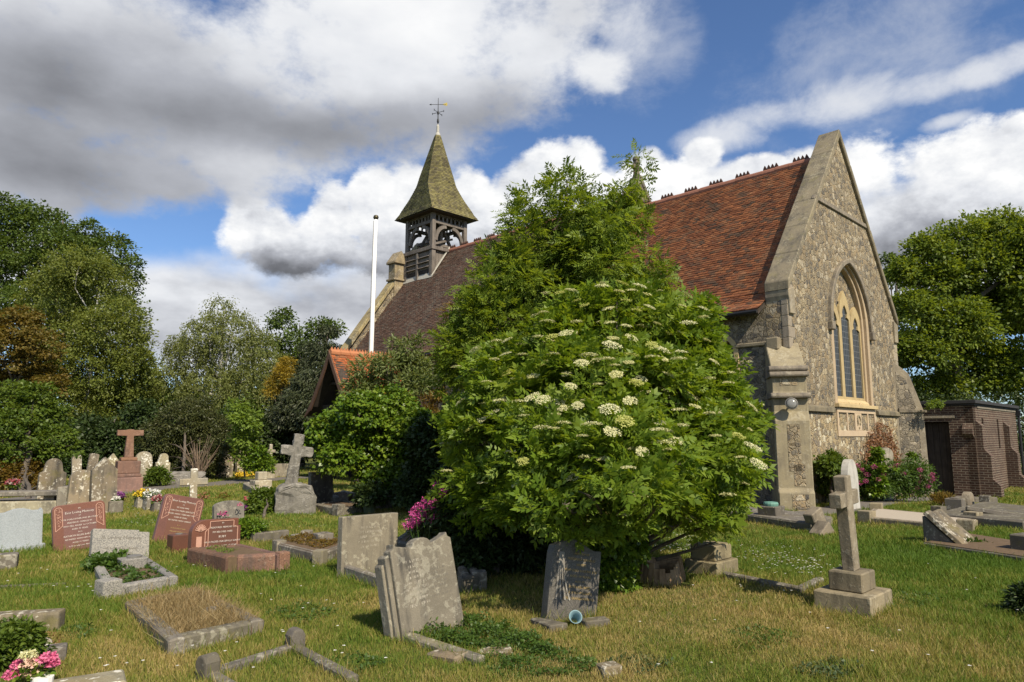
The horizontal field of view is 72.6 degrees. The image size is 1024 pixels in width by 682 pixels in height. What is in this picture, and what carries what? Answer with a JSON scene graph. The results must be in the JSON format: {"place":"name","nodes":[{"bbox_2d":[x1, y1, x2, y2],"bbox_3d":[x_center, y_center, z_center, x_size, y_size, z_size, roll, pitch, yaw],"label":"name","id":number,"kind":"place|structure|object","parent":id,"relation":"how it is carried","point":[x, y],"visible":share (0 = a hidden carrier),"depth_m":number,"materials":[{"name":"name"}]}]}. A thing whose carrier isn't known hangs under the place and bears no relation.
{"place":"outdoors","nodes":[
{"label":"outdoors","id":0,"kind":"place"},
{"bbox_2d":[0,476,307,499],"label":"path","id":1,"kind":"structure","parent":0,"point":[163,487],"depth_m":23.20,"materials":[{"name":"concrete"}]},
{"bbox_2d":[0,450,1023,681],"bbox_3d":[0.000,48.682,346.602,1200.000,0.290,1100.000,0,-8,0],"label":"ground","id":2,"kind":"structure","parent":0,"point":[501,585],"depth_m":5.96,"materials":[{"name":"plant"}]},
{"bbox_2d":[0,552,18,570],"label":"kerb block","id":3,"kind":"structure","parent":2,"relation":"on","point":[9,559],"depth_m":8.62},
{"bbox_2d":[0,508,44,551],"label":"headstone","id":4,"kind":"object","parent":2,"relation":"on","point":[19,527],"visible":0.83,"depth_m":9.94,"materials":[{"name":"grey stone"}]},
{"bbox_2d":[0,454,50,498],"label":"orange bush","id":5,"kind":"object","parent":2,"relation":"on","point":[9,471],"visible":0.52,"depth_m":20.35,"materials":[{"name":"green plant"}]},
{"bbox_2d":[0,614,57,672],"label":"clipped plant","id":6,"kind":"object","parent":2,"relation":"on","point":[18,635],"visible":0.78,"depth_m":4.89,"materials":[{"name":"green plant"}]},
{"bbox_2d":[1,649,60,681],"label":"bouquet","id":7,"kind":"object","parent":2,"relation":"on","point":[29,663],"visible":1,"depth_m":4.49,"materials":[{"name":"pink plant"}]},
{"bbox_2d":[0,608,65,631],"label":"kerb block","id":8,"kind":"structure","parent":2,"relation":"on","point":[53,618],"depth_m":5.79,"materials":[{"name":"stone"}]},
{"bbox_2d":[0,485,67,513],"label":"stone bench","id":9,"kind":"object","parent":2,"relation":"on","point":[50,501],"visible":0.55,"depth_m":14.57,"materials":[{"name":"stone"}]},
{"bbox_2d":[0,302,72,457],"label":"copper tree","id":10,"kind":"object","parent":2,"relation":"on","point":[30,333],"visible":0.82,"depth_m":32.74,"materials":[{"name":"brown plant"}]},
{"bbox_2d":[0,379,85,489],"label":"garden bush","id":11,"kind":"object","parent":2,"relation":"on","point":[29,404],"visible":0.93,"depth_m":21.50,"materials":[{"name":"green plant"}]},
{"bbox_2d":[36,458,66,498],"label":"headstone","id":12,"kind":"object","parent":2,"relation":"on","point":[52,475],"visible":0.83,"depth_m":16.13,"materials":[{"name":"stone"}]},
{"bbox_2d":[16,415,117,476],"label":"thicket","id":13,"kind":"object","parent":2,"relation":"on","point":[85,457],"visible":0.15,"depth_m":27.80,"materials":[{"name":"green plant"}]},
{"bbox_2d":[0,191,153,360],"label":"broadleaf tree","id":14,"kind":"object","parent":2,"relation":"on","point":[16,259],"visible":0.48,"depth_m":47.09,"materials":[{"name":"green plant"}]},
{"bbox_2d":[65,470,89,504],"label":"headstone","id":15,"kind":"object","parent":2,"relation":"on","point":[78,490],"visible":0.55,"depth_m":14.70,"materials":[{"name":"stone"}]},
{"bbox_2d":[51,500,105,550],"bbox_3d":[-6.257,2.836,10.097,0.671,0.965,0.096,1,-14,-45],"label":"headstone","id":16,"kind":"object","parent":2,"relation":"on","point":[73,525],"visible":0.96,"depth_m":10.06,"materials":[{"name":"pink stone"}]},
{"bbox_2d":[2,241,170,438],"bbox_3d":[-22.703,1.119,37.604,8.387,12.411,6.871,0,-8,0],"label":"birch tree","id":17,"kind":"object","parent":2,"relation":"on","point":[127,355],"visible":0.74,"depth_m":36.68,"materials":[{"name":"green plant"}]},
{"bbox_2d":[53,669,125,681],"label":"ledger slab","id":18,"kind":"structure","parent":2,"relation":"on","point":[114,676],"depth_m":4.57,"materials":[{"name":"white stone"}]},
{"bbox_2d":[89,457,117,512],"bbox_3d":[-8.675,3.223,14.810,0.483,1.492,0.160,6,-14,-44],"label":"headstone","id":19,"kind":"object","parent":2,"relation":"on","point":[103,478],"visible":0.65,"depth_m":14.78,"materials":[{"name":"stone"}]},
{"bbox_2d":[78,548,130,572],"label":"grave plant","id":20,"kind":"object","parent":2,"relation":"on","point":[106,560],"visible":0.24,"depth_m":8.30,"materials":[{"name":"green plant"}]},
{"bbox_2d":[89,529,149,556],"bbox_3d":[-5.234,2.877,9.301,0.709,0.722,0.104,17,-43,-42],"label":"headstone","id":21,"kind":"object","parent":2,"relation":"on","point":[111,540],"visible":0.48,"depth_m":9.36,"materials":[{"name":"grey stone"}]},
{"bbox_2d":[68,395,174,468],"bbox_3d":[-17.136,4.079,29.650,5.518,3.618,3.681,-2,-8,13],"label":"thicket","id":22,"kind":"object","parent":2,"relation":"on","point":[132,416],"visible":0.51,"depth_m":29.23,"materials":[{"name":"green plant"}]},
{"bbox_2d":[115,429,143,491],"bbox_3d":[-11.588,3.697,21.057,0.776,2.034,0.698,6,-10,-36],"label":"pedestal cross","id":23,"kind":"object","parent":2,"relation":"on","point":[128,467],"visible":0.78,"depth_m":20.87,"materials":[{"name":"pink stone"}]},
{"bbox_2d":[116,554,147,569],"bbox_3d":[-4.548,2.710,8.344,0.296,0.285,0.218,8,-11,-44],"label":"vase block","id":24,"kind":"object","parent":2,"relation":"on","point":[137,560],"depth_m":8.30,"materials":[{"name":"grey stone"}]},
{"bbox_2d":[89,555,177,598],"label":"grave kerb","id":25,"kind":"structure","parent":2,"relation":"on","point":[110,584],"depth_m":7.39,"materials":[{"name":"grey stone"}]},
{"bbox_2d":[101,556,168,582],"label":"ground cover","id":26,"kind":"object","parent":25,"relation":"on","point":[132,574],"visible":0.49,"depth_m":7.88,"materials":[{"name":"green plant"}]},
{"bbox_2d":[143,464,174,485],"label":"garden shrub","id":27,"kind":"object","parent":2,"relation":"on","point":[158,474],"visible":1,"depth_m":22.61,"materials":[{"name":"green plant"}]},
{"bbox_2d":[166,533,187,552],"bbox_3d":[-4.799,2.946,10.031,0.240,0.350,0.240,8,-11,-44],"label":"vase block","id":28,"kind":"object","parent":2,"relation":"on","point":[177,541],"depth_m":9.95,"materials":[{"name":"red stone"}]},
{"bbox_2d":[152,494,203,541],"bbox_3d":[-5.329,2.967,11.099,0.096,0.978,0.637,-15,-29,42],"label":"headstone","id":29,"kind":"object","parent":2,"relation":"on","point":[179,514],"visible":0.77,"depth_m":11.09,"materials":[{"name":"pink stone"}]},
{"bbox_2d":[134,392,234,478],"bbox_3d":[-12.527,3.679,26.619,4.752,3.601,3.247,-3,-8,19],"label":"yew","id":30,"kind":"object","parent":2,"relation":"on","point":[200,423],"visible":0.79,"depth_m":26.10,"materials":[{"name":"green plant"}]},
{"bbox_2d":[179,468,207,497],"bbox_3d":[-7.407,3.426,16.222,0.607,0.910,0.160,3,-8,-28],"label":"stone cross","id":31,"kind":"object","parent":2,"relation":"on","point":[193,481],"visible":0.87,"depth_m":16.17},
{"bbox_2d":[125,588,263,655],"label":"grave kerb","id":32,"kind":"structure","parent":2,"relation":"on","point":[190,637],"depth_m":5.56,"materials":[{"name":"stone"}]},
{"bbox_2d":[101,575,270,641],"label":"dead grass","id":33,"kind":"structure","parent":32,"relation":"on","point":[184,607],"depth_m":6.12,"materials":[{"name":"plant"}]},
{"bbox_2d":[180,434,219,471],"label":"twiggy shrub","id":34,"kind":"object","parent":2,"relation":"on","point":[195,461],"visible":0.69,"depth_m":24.49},
{"bbox_2d":[106,378,315,462],"bbox_3d":[-18.966,4.803,39.876,23.045,5.562,5.968,-1,-8,5],"label":"thicket","id":35,"kind":"object","parent":2,"relation":"on","point":[254,405],"visible":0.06,"depth_m":39.01,"materials":[{"name":"green plant"}]},
{"bbox_2d":[187,518,240,551],"bbox_3d":[-3.931,2.784,9.205,0.643,0.845,0.129,9,-15,-44],"label":"headstone","id":36,"kind":"object","parent":2,"relation":"on","point":[213,532],"visible":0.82,"depth_m":9.19,"materials":[{"name":"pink stone"}]},
{"bbox_2d":[147,293,289,429],"bbox_3d":[-16.972,2.232,41.519,10.284,10.432,7.078,0,-8,0],"label":"weeping birch","id":37,"kind":"object","parent":2,"relation":"on","point":[204,357],"visible":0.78,"depth_m":39.98,"materials":[{"name":"green plant"}]},
{"bbox_2d":[212,500,243,518],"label":"headstone","id":38,"kind":"object","parent":2,"relation":"on","point":[232,508],"visible":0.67,"depth_m":12.52,"materials":[{"name":"stone"}]},
{"bbox_2d":[187,544,289,573],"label":"grave kerb","id":39,"kind":"structure","parent":2,"relation":"on","point":[244,556],"depth_m":8.47,"materials":[{"name":"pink stone"}]},
{"bbox_2d":[222,397,269,477],"bbox_3d":[-10.098,3.738,25.682,1.534,3.284,3.908,5,-9,-32],"label":"sapling","id":40,"kind":"object","parent":2,"relation":"on","point":[242,419],"visible":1,"depth_m":24.59,"materials":[{"name":"green plant"}]},
{"bbox_2d":[238,515,270,540],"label":"garden shrub","id":41,"kind":"object","parent":2,"relation":"on","point":[250,525],"visible":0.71,"depth_m":11.06,"materials":[{"name":"green plant"}]},
{"bbox_2d":[238,443,276,474],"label":"garden shrub","id":42,"kind":"object","parent":2,"relation":"on","point":[260,458],"visible":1,"depth_m":24.47,"materials":[{"name":"green plant"}]},
{"bbox_2d":[200,407,315,470],"bbox_3d":[-11.896,4.801,32.850,5.554,3.320,4.187,0,-8,0],"label":"thicket","id":43,"kind":"object","parent":2,"relation":"on","point":[277,441],"visible":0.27,"depth_m":32.21,"materials":[{"name":"green plant"}]},
{"bbox_2d":[243,484,275,518],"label":"rose shrub","id":44,"kind":"object","parent":2,"relation":"on","point":[261,500],"visible":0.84,"depth_m":14.67,"materials":[{"name":"green plant"}]},
{"bbox_2d":[251,529,299,541],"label":"kerb block","id":45,"kind":"structure","parent":2,"relation":"on","point":[271,535],"depth_m":11.09,"materials":[{"name":"stone"}]},
{"bbox_2d":[195,627,358,681],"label":"grave kerb","id":46,"kind":"structure","parent":2,"relation":"on","point":[212,660],"depth_m":4.94,"materials":[{"name":"stone"}]},
{"bbox_2d":[259,356,298,404],"bbox_3d":[-11.877,3.679,35.859,2.220,6.050,1.627,0,-8,0],"label":"golden conifer","id":47,"kind":"object","parent":2,"relation":"on","point":[282,372],"visible":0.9,"depth_m":35.93,"materials":[{"name":"yellow plant"}]},
{"bbox_2d":[266,338,314,466],"bbox_3d":[-11.700,3.396,37.985,2.488,7.176,3.286,-4,-9,25],"label":"conifer","id":48,"kind":"object","parent":2,"relation":"on","point":[300,362],"visible":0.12,"depth_m":38.03,"materials":[{"name":"green plant"}]},
{"bbox_2d":[274,433,316,513],"bbox_3d":[-4.592,2.930,14.868,0.873,1.907,0.500,3,-8,-20],"label":"boulder cross","id":49,"kind":"object","parent":2,"relation":"on","point":[292,494],"visible":0.91,"depth_m":14.70,"materials":[{"name":"stone"}]},
{"bbox_2d":[261,321,341,457],"bbox_3d":[-9.302,2.618,32.732,4.941,7.347,3.973,-5,-9,34],"label":"conifer","id":50,"kind":"object","parent":2,"relation":"on","point":[291,408],"visible":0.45,"depth_m":32.07,"materials":[{"name":"green plant"}]},
{"bbox_2d":[265,598,338,623],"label":"lawn weeds","id":51,"kind":"object","parent":2,"relation":"on","point":[323,608],"visible":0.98,"depth_m":6.43,"materials":[{"name":"green plant"}]},
{"bbox_2d":[257,305,349,457],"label":"broadleaf tree","id":52,"kind":"object","parent":2,"relation":"on","point":[278,322],"visible":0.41,"depth_m":47.21,"materials":[{"name":"green plant"}]},
{"bbox_2d":[272,530,337,564],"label":"grave kerb","id":53,"kind":"structure","parent":2,"relation":"on","point":[305,550],"depth_m":9.43,"materials":[{"name":"stone"}]},
{"bbox_2d":[280,532,337,548],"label":"ground cover","id":54,"kind":"object","parent":53,"relation":"on","point":[309,543],"visible":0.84,"depth_m":9.95,"materials":[{"name":"brown plant"}]},
{"bbox_2d":[308,472,332,502],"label":"headstone","id":55,"kind":"object","parent":2,"relation":"on","point":[323,488],"visible":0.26,"depth_m":16.22,"materials":[{"name":"stone"}]},
{"bbox_2d":[316,500,363,515],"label":"grave kerb","id":56,"kind":"structure","parent":2,"relation":"on","point":[339,507],"depth_m":14.64,"materials":[{"name":"stone"}]},
{"bbox_2d":[344,565,376,587],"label":"grave kerb","id":57,"kind":"structure","parent":2,"relation":"on","point":[359,573],"depth_m":7.86,"materials":[{"name":"stone"}]},
{"bbox_2d":[332,650,390,671],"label":"lawn weeds","id":58,"kind":"object","parent":2,"relation":"on","point":[367,660],"visible":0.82,"depth_m":5.08,"materials":[{"name":"green plant"}]},
{"bbox_2d":[337,512,397,577],"bbox_3d":[-1.750,2.623,8.482,0.797,0.998,0.102,8,-12,-44],"label":"headstone","id":59,"kind":"object","parent":2,"relation":"on","point":[364,541],"visible":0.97,"depth_m":8.42,"materials":[{"name":"grey stone"}]},
{"bbox_2d":[303,382,437,508],"bbox_3d":[-3.183,2.453,15.851,3.564,3.100,2.431,0,-8,0],"label":"ivy bush","id":60,"kind":"object","parent":2,"relation":"on","point":[362,432],"visible":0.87,"depth_m":15.38,"materials":[{"name":"green plant"}]},
{"bbox_2d":[368,215,378,352],"bbox_3d":[-5.851,0.157,29.021,0.250,11.172,0.240,0,-8,0],"label":"flagpole","id":61,"kind":"object","parent":2,"relation":"on","point":[372,301],"visible":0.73,"depth_m":29.29,"materials":[{"name":"metal"}]},
{"bbox_2d":[336,329,439,407],"bbox_3d":[-3.483,2.079,20.043,3.073,4.961,2.034,0,-8,0],"label":"buddleia","id":62,"kind":"object","parent":2,"relation":"on","point":[401,358],"visible":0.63,"depth_m":19.84,"materials":[{"name":"green plant"}]},
{"bbox_2d":[347,411,460,511],"bbox_3d":[-1.911,2.621,14.761,3.034,2.477,1.685,0,-8,0],"label":"dark thicket","id":63,"kind":"object","parent":2,"relation":"on","point":[408,491],"visible":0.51,"depth_m":14.43,"materials":[{"name":"green plant"}]},
{"bbox_2d":[375,532,464,640],"bbox_3d":[-0.759,2.240,5.947,0.732,1.092,0.192,1,-16,-45],"label":"headstone","id":64,"kind":"object","parent":2,"relation":"on","point":[417,584],"visible":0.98,"depth_m":5.86,"materials":[{"name":"grey stone"}]},
{"bbox_2d":[401,481,452,541],"bbox_3d":[-0.889,2.282,8.707,1.057,1.088,1.098,0,-8,0],"label":"valerian","id":65,"kind":"object","parent":2,"relation":"on","point":[418,531],"visible":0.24,"depth_m":8.48,"materials":[{"name":"pink plant"}]},
{"bbox_2d":[403,632,484,664],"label":"grave kerb","id":66,"kind":"structure","parent":2,"relation":"on","point":[433,643],"depth_m":5.36,"materials":[{"name":"stone"}]},
{"bbox_2d":[426,649,467,663],"bbox_3d":[-0.477,2.370,5.205,0.324,0.095,0.167,-11,-9,34],"label":"stone fragment","id":67,"kind":"object","parent":2,"relation":"on","point":[439,654],"visible":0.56,"depth_m":5.15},
{"bbox_2d":[456,565,486,593],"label":"headstone","id":68,"kind":"structure","parent":2,"relation":"on","point":[474,576],"depth_m":7.52,"materials":[{"name":"stone"}]},
{"bbox_2d":[417,486,553,577],"bbox_3d":[-0.304,2.319,8.512,1.740,1.396,1.218,0,-8,0],"label":"dark shrub","id":69,"kind":"object","parent":2,"relation":"on","point":[502,552],"visible":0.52,"depth_m":8.20,"materials":[{"name":"green plant"}]},
{"bbox_2d":[414,610,558,656],"bbox_3d":[-0.209,2.401,5.855,1.555,0.180,0.947,-4,-9,28],"label":"ground cover","id":70,"kind":"object","parent":2,"relation":"on","point":[511,636],"visible":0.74,"depth_m":5.67,"materials":[{"name":"green plant"}]},
{"bbox_2d":[474,641,600,680],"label":"ground cover","id":71,"kind":"object","parent":2,"relation":"on","point":[520,659],"visible":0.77,"depth_m":5.03,"materials":[{"name":"green plant"}]},
{"bbox_2d":[530,617,567,632],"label":"kerb block","id":72,"kind":"structure","parent":2,"relation":"on","point":[549,624],"depth_m":6.07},
{"bbox_2d":[419,138,683,445],"bbox_3d":[0.712,-0.085,12.522,4.823,7.248,2.691,0,-8,0],"label":"ash tree","id":73,"kind":"object","parent":2,"relation":"on","point":[596,244],"visible":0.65,"depth_m":12.10,"materials":[{"name":"green plant"}]},
{"bbox_2d":[541,539,600,620],"bbox_3d":[0.549,2.367,6.501,0.524,0.997,0.130,14,-19,-22],"label":"headstone","id":74,"kind":"object","parent":2,"relation":"on","point":[571,579],"visible":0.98,"depth_m":6.48,"materials":[{"name":"stone"}]},
{"bbox_2d":[423,276,780,560],"bbox_3d":[1.082,1.058,8.491,4.115,3.947,5.500,-4,-9,25],"label":"elder bush","id":75,"kind":"object","parent":2,"relation":"on","point":[621,405],"visible":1,"depth_m":7.43,"materials":[{"name":"green plant"}]},
{"bbox_2d":[585,512,654,594],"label":"ivy","id":76,"kind":"object","parent":75,"relation":"attached to","point":[619,569],"visible":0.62,"depth_m":7.48,"materials":[{"name":"green plant"}]},
{"bbox_2d":[596,661,621,679],"bbox_3d":[0.678,2.338,4.865,0.150,0.165,0.120,4,-8,-25],"label":"stone block","id":77,"kind":"object","parent":2,"relation":"on","point":[610,666],"depth_m":4.83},
{"bbox_2d":[304,98,933,510],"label":"church","id":78,"kind":"structure","parent":2,"relation":"on","point":[784,262],"depth_m":20.43,"materials":[{"name":"stone"}]},
{"bbox_2d":[828,259,878,409],"bbox_3d":[9.564,-0.225,19.915,3.280,4.288,0.480,8,-11,-44],"label":"east window","id":79,"kind":"structure","parent":78,"relation":"in","point":[850,322],"depth_m":20.19,"materials":[{"name":"stone"}]},
{"bbox_2d":[860,418,903,496],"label":"dead creeper","id":80,"kind":"object","parent":78,"relation":"attached to","point":[873,440],"visible":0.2,"depth_m":20.44,"materials":[{"name":"brown plant"}]},
{"bbox_2d":[604,651,675,674],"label":"lawn weeds","id":81,"kind":"object","parent":2,"relation":"on","point":[636,660],"visible":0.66,"depth_m":5.11,"materials":[{"name":"green plant"}]},
{"bbox_2d":[633,555,685,586],"bbox_3d":[1.713,2.637,8.034,0.650,0.349,0.616,0,-8,0],"label":"tree stump","id":82,"kind":"object","parent":2,"relation":"on","point":[664,571],"visible":0.62,"depth_m":7.90,"materials":[{"name":"brown wood"}]},
{"bbox_2d":[309,570,1023,681],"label":"dry cuttings","id":83,"kind":"object","parent":2,"relation":"on","point":[768,599],"visible":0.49,"depth_m":6.24,"materials":[{"name":"brown plant"}]},
{"bbox_2d":[685,540,737,576],"bbox_3d":[2.432,2.688,8.510,0.520,0.430,0.440,8,-11,-44],"label":"stone pedestal","id":84,"kind":"object","parent":2,"relation":"on","point":[716,556],"visible":0.72,"depth_m":8.37,"materials":[{"name":"stone"}]},
{"bbox_2d":[713,623,799,651],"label":"lawn weeds","id":85,"kind":"object","parent":2,"relation":"on","point":[771,634],"visible":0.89,"depth_m":5.67,"materials":[{"name":"green plant"}]},
{"bbox_2d":[757,501,784,515],"bbox_3d":[4.931,3.257,13.264,0.416,0.400,0.360,8,-11,-44],"label":"vase block","id":86,"kind":"object","parent":2,"relation":"on","point":[771,508],"depth_m":13.16,"materials":[{"name":"grey stone"}]},
{"bbox_2d":[722,571,823,592],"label":"grave kerb","id":87,"kind":"structure","parent":2,"relation":"on","point":[766,581],"depth_m":7.58,"materials":[{"name":"stone"}]},
{"bbox_2d":[730,506,832,531],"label":"grave kerb","id":88,"kind":"structure","parent":2,"relation":"on","point":[791,519],"depth_m":12.81,"materials":[{"name":"stone"}]},
{"bbox_2d":[803,506,834,534],"bbox_3d":[5.257,3.186,11.890,0.642,0.673,0.470,4,-9,-30],"label":"fallen block","id":89,"kind":"object","parent":2,"relation":"on","point":[814,516],"depth_m":11.89,"materials":[{"name":"stone"}]},
{"bbox_2d":[793,655,871,680],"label":"lawn weeds","id":90,"kind":"object","parent":2,"relation":"on","point":[837,669],"visible":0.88,"depth_m":4.85,"materials":[{"name":"green plant"}]},
{"bbox_2d":[812,447,862,499],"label":"bush","id":91,"kind":"object","parent":2,"relation":"on","point":[827,466],"visible":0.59,"depth_m":16.88,"materials":[{"name":"green plant"}]},
{"bbox_2d":[841,459,859,508],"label":"headstone","id":92,"kind":"object","parent":2,"relation":"on","point":[848,466],"visible":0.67,"depth_m":15.99,"materials":[{"name":"white stone"}]},
{"bbox_2d":[813,475,892,617],"bbox_3d":[3.260,2.000,6.727,0.580,1.396,0.520,8,-11,-44],"label":"stepped cross","id":93,"kind":"object","parent":2,"relation":"on","point":[852,584],"visible":0.88,"depth_m":6.62,"materials":[{"name":"stone"}]},
{"bbox_2d":[855,457,897,500],"bbox_3d":[9.389,3.647,18.337,1.547,1.232,1.453,0,-8,0],"label":"valerian","id":94,"kind":"object","parent":2,"relation":"on","point":[864,473],"visible":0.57,"depth_m":18.10,"materials":[{"name":"green plant"}]},
{"bbox_2d":[864,446,899,498],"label":"wall ivy","id":95,"kind":"object","parent":2,"relation":"on","point":[877,457],"depth_m":17.89,"materials":[{"name":"green plant"}]},
{"bbox_2d":[879,251,918,338],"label":"broadleaf tree","id":96,"kind":"object","parent":2,"relation":"on","point":[888,261],"visible":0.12,"depth_m":42.94,"materials":[{"name":"green plant"}]},
{"bbox_2d":[873,452,941,501],"bbox_3d":[10.630,3.682,18.721,2.155,1.402,1.458,0,-8,0],"label":"valerian","id":97,"kind":"object","parent":2,"relation":"on","point":[907,476],"visible":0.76,"depth_m":18.57,"materials":[{"name":"green plant"}]},
{"bbox_2d":[857,502,982,531],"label":"grave kerb","id":98,"kind":"structure","parent":2,"relation":"on","point":[876,511],"depth_m":13.07,"materials":[{"name":"stone"}]},
{"bbox_2d":[922,509,975,543],"bbox_3d":[6.571,2.803,10.463,0.558,0.501,0.566,6,-10,-36],"label":"book stone","id":99,"kind":"object","parent":2,"relation":"on","point":[940,525],"visible":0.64,"depth_m":10.43,"materials":[{"name":"stone"}]},
{"bbox_2d":[883,202,1023,402],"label":"broadleaf tree","id":100,"kind":"object","parent":2,"relation":"on","point":[961,329],"visible":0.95,"depth_m":32.52,"materials":[{"name":"green plant"}]},
{"bbox_2d":[913,381,1023,471],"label":"thicket","id":101,"kind":"object","parent":2,"relation":"on","point":[1020,398],"visible":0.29,"depth_m":31.08,"materials":[{"name":"green plant"}]},
{"bbox_2d":[920,400,1023,497],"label":"brick vestry","id":102,"kind":"structure","parent":2,"relation":"on","point":[972,447],"depth_m":22.37,"materials":[{"name":"brown brick"}]},
{"bbox_2d":[925,423,954,494],"bbox_3d":[13.590,4.056,22.704,0.080,2.750,1.400,8,-11,-44],"label":"door","id":103,"kind":"structure","parent":102,"relation":"in","point":[938,443],"depth_m":22.50,"materials":[{"name":"wood"}]},
{"bbox_2d":[924,533,1023,561],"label":"grave kerb","id":104,"kind":"structure","parent":2,"relation":"on","point":[999,546],"depth_m":9.86,"materials":[{"name":"stone"}]},
{"bbox_2d":[930,495,1023,531],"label":"grave kerb","id":105,"kind":"structure","parent":2,"relation":"on","point":[1011,520],"depth_m":13.24,"materials":[{"name":"stone"}]},
{"bbox_2d":[996,580,1023,617],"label":"dark bush","id":106,"kind":"object","parent":2,"relation":"on","point":[1014,598],"visible":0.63,"depth_m":6.43,"materials":[{"name":"green plant"}]},
{"bbox_2d":[0,0,1023,431],"label":"sky","id":107,"kind":"structure","parent":0,"point":[251,150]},
{"bbox_2d":[796,496,960,514],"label":"path","id":108,"kind":"structure","parent":0,"point":[829,510],"depth_m":17.46,"materials":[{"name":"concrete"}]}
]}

